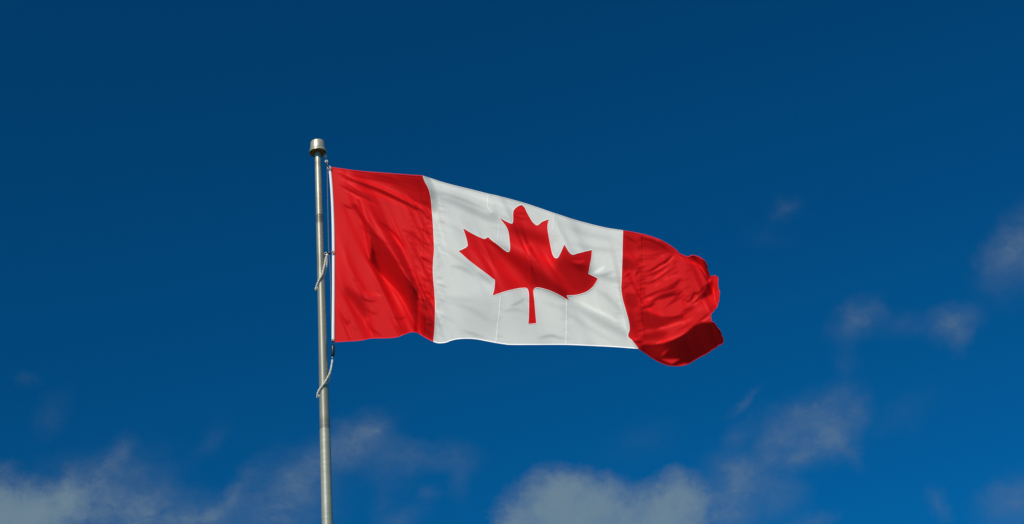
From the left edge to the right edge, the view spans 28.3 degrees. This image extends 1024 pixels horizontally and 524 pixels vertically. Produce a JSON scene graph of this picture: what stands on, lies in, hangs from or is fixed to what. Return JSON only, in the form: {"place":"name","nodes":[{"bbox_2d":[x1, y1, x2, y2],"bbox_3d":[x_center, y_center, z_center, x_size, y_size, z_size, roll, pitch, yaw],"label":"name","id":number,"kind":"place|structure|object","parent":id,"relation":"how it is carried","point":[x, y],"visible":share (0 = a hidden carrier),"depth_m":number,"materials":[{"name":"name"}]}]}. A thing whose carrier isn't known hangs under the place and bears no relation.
{"place":"outdoors","nodes":[
{"label":"outdoors","id":0,"kind":"place"},
{"bbox_2d":[0,0,1023,523],"label":"sky","id":1,"kind":"structure","parent":0,"point":[848,175],"materials":[{"name":"blue"}]},
{"bbox_3d":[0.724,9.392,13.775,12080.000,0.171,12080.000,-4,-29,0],"label":"ground","id":2,"kind":"structure","parent":0,"visible":0},
{"bbox_2d":[309,139,332,523],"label":"flagpole","id":3,"kind":"object","parent":2,"relation":"on","point":[317,151],"visible":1,"depth_m":18.46,"materials":[{"name":"metal"}]},
{"bbox_2d":[325,157,332,342],"bbox_3d":[-1.716,-0.136,19.031,0.022,1.993,0.019,6,-30,-18],"label":"halyard","id":4,"kind":"object","parent":3,"relation":"hanging from","point":[328,248],"visible":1,"depth_m":19.03,"materials":[{"name":"grey fabric"}]},
{"bbox_2d":[331,341,334,359],"bbox_3d":[-1.635,0.803,18.523,0.038,0.215,0.034,-4,-28,0],"label":"counterweight","id":5,"kind":"object","parent":4,"relation":"hanging from","point":[332,350],"visible":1,"depth_m":18.51,"materials":[{"name":"black metal"}]},
{"bbox_2d":[316,360,332,397],"bbox_3d":[-1.694,1.060,18.387,0.163,0.366,0.130,-4,-28,0],"label":"bead loop","id":6,"kind":"object","parent":5,"relation":"hanging from","point":[328,378],"visible":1,"depth_m":18.34,"materials":[{"name":"beige plastic"}]},
{"bbox_2d":[329,167,723,365],"bbox_3d":[0.089,-0.028,18.911,3.586,2.313,0.340,-4,-28,0],"label":"flag","id":7,"kind":"object","parent":4,"relation":"hanging from","point":[434,260],"visible":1,"depth_m":18.80,"materials":[{"name":"red fabric"}]},
{"bbox_3d":[-1.714,-0.085,18.992,0.094,0.041,0.024,-4,-29,0],"label":"snap hook","id":8,"kind":"object","parent":3,"relation":"attached to","visible":0},
{"bbox_2d":[315,254,327,290],"bbox_3d":[-1.774,0.098,18.911,0.138,0.368,0.114,-4,-28,0],"label":"bead loop","id":9,"kind":"object","parent":8,"relation":"hanging from","point":[326,257],"visible":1,"depth_m":18.89,"materials":[{"name":"beige plastic"}]}
]}

